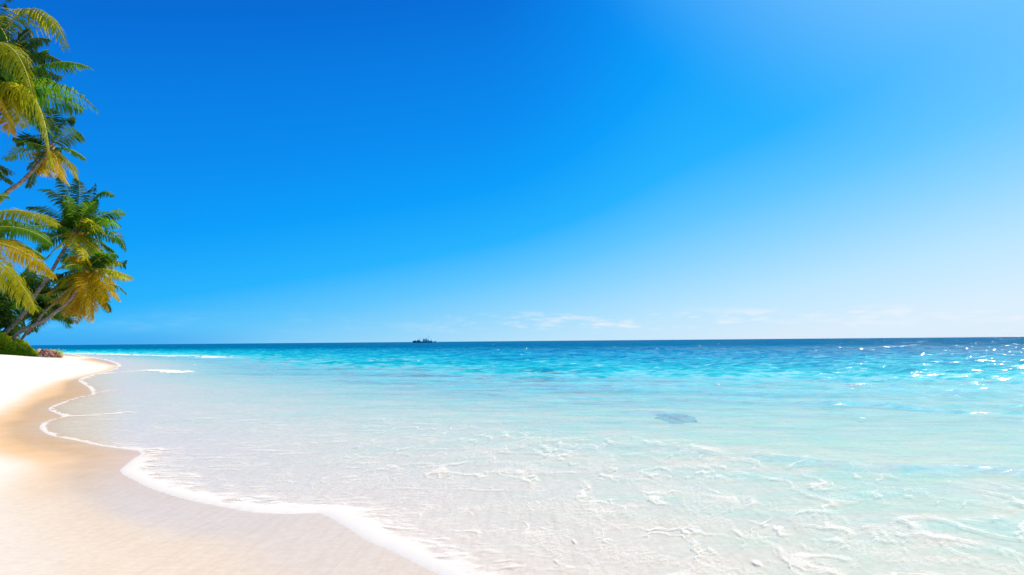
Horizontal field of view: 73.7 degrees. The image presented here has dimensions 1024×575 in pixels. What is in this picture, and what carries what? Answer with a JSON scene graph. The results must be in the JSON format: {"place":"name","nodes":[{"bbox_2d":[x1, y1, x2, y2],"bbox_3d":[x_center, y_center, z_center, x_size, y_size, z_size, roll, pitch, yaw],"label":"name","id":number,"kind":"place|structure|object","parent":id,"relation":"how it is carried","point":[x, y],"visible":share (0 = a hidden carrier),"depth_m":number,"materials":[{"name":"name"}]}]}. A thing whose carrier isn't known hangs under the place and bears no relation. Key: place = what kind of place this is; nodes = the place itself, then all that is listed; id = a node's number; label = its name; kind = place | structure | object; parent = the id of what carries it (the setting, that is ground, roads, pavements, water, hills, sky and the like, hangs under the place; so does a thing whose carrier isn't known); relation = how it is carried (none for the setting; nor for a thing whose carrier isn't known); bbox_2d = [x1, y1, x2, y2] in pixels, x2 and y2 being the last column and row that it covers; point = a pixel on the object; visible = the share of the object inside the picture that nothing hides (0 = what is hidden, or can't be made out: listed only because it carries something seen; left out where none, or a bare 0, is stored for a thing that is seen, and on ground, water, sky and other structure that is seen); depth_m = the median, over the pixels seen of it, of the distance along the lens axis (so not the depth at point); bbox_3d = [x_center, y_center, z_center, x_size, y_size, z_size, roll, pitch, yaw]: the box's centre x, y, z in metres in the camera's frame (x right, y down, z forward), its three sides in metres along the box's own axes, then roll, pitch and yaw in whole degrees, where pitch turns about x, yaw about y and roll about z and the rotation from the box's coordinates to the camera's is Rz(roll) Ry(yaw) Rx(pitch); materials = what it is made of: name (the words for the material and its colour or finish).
{"place":"outdoors","nodes":[
{"label":"outdoors","id":0,"kind":"place"},
{"bbox_2d":[0,353,1023,574],"bbox_3d":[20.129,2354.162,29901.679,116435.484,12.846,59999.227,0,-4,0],"label":"sand","id":1,"kind":"structure","parent":0,"point":[70,507],"depth_m":9.24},
{"bbox_2d":[0,165,15,185],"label":"coconut palm","id":2,"kind":"object","parent":1,"relation":"on","point":[4,171],"visible":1,"depth_m":61.55,"materials":[{"name":"green plant"}]},
{"bbox_2d":[0,290,20,329],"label":"shrub","id":3,"kind":"object","parent":1,"relation":"on","point":[5,305],"visible":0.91,"depth_m":88.51,"materials":[{"name":"green plant"}]},
{"bbox_2d":[0,326,22,335],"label":"shrub","id":4,"kind":"object","parent":1,"relation":"on","point":[13,330],"visible":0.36,"depth_m":88.48,"materials":[{"name":"green plant"}]},
{"bbox_2d":[0,331,39,356],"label":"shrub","id":5,"kind":"object","parent":1,"relation":"on","point":[10,346],"visible":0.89,"depth_m":81.10,"materials":[{"name":"green plant"}]},
{"bbox_2d":[0,193,60,314],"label":"coconut palm","id":6,"kind":"object","parent":1,"relation":"on","point":[12,246],"visible":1,"depth_m":43.37,"materials":[{"name":"green plant"}]},
{"bbox_2d":[0,263,60,332],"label":"coconut palm","id":7,"kind":"object","parent":1,"relation":"on","point":[31,282],"visible":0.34,"depth_m":91.86,"materials":[{"name":"green plant"}]},
{"bbox_2d":[0,107,86,203],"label":"coconut palm","id":8,"kind":"object","parent":1,"relation":"on","point":[37,145],"visible":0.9,"depth_m":63.07,"materials":[{"name":"green plant"}]},
{"bbox_2d":[14,279,78,334],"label":"coconut palm","id":9,"kind":"object","parent":1,"relation":"on","point":[68,321],"visible":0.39,"depth_m":95.26,"materials":[{"name":"green plant"}]},
{"bbox_2d":[38,349,54,356],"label":"rock","id":10,"kind":"object","parent":1,"relation":"on","point":[45,353],"visible":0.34,"depth_m":85.02,"materials":[{"name":"stone"}]},
{"bbox_2d":[0,0,97,172],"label":"coconut palm","id":11,"kind":"object","parent":1,"relation":"on","point":[19,89],"visible":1,"depth_m":39.15,"materials":[{"name":"green plant"}]},
{"bbox_2d":[20,272,90,339],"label":"coconut palm","id":12,"kind":"object","parent":1,"relation":"on","point":[47,309],"visible":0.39,"depth_m":84.52,"materials":[{"name":"green plant"}]},
{"bbox_2d":[3,176,127,336],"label":"coconut palm","id":13,"kind":"object","parent":1,"relation":"on","point":[80,226],"visible":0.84,"depth_m":86.37,"materials":[{"name":"green plant"}]},
{"bbox_2d":[11,243,132,340],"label":"coconut palm","id":14,"kind":"object","parent":1,"relation":"on","point":[87,276],"visible":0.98,"depth_m":82.81,"materials":[{"name":"green plant"}]},
{"bbox_2d":[654,414,699,423],"bbox_3d":[3.860,3.088,16.068,0.999,0.067,2.534,0,-4,0],"label":"submerged rock","id":15,"kind":"object","parent":1,"relation":"on","point":[677,418],"visible":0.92,"depth_m":15.91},
{"bbox_2d":[0,0,1023,344],"label":"sky","id":16,"kind":"structure","parent":0,"point":[280,171],"materials":[{"name":"blue"}]},
{"bbox_2d":[31,337,1023,574],"bbox_3d":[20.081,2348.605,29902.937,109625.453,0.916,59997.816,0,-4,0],"label":"sea","id":17,"kind":"structure","parent":0,"point":[989,365],"depth_m":41.75,"materials":[{"name":"liquid"}]},
{"bbox_2d":[412,338,432,342],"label":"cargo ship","id":18,"kind":"object","parent":17,"relation":"on","point":[423,341],"visible":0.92,"depth_m":1491.84,"materials":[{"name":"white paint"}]}
]}

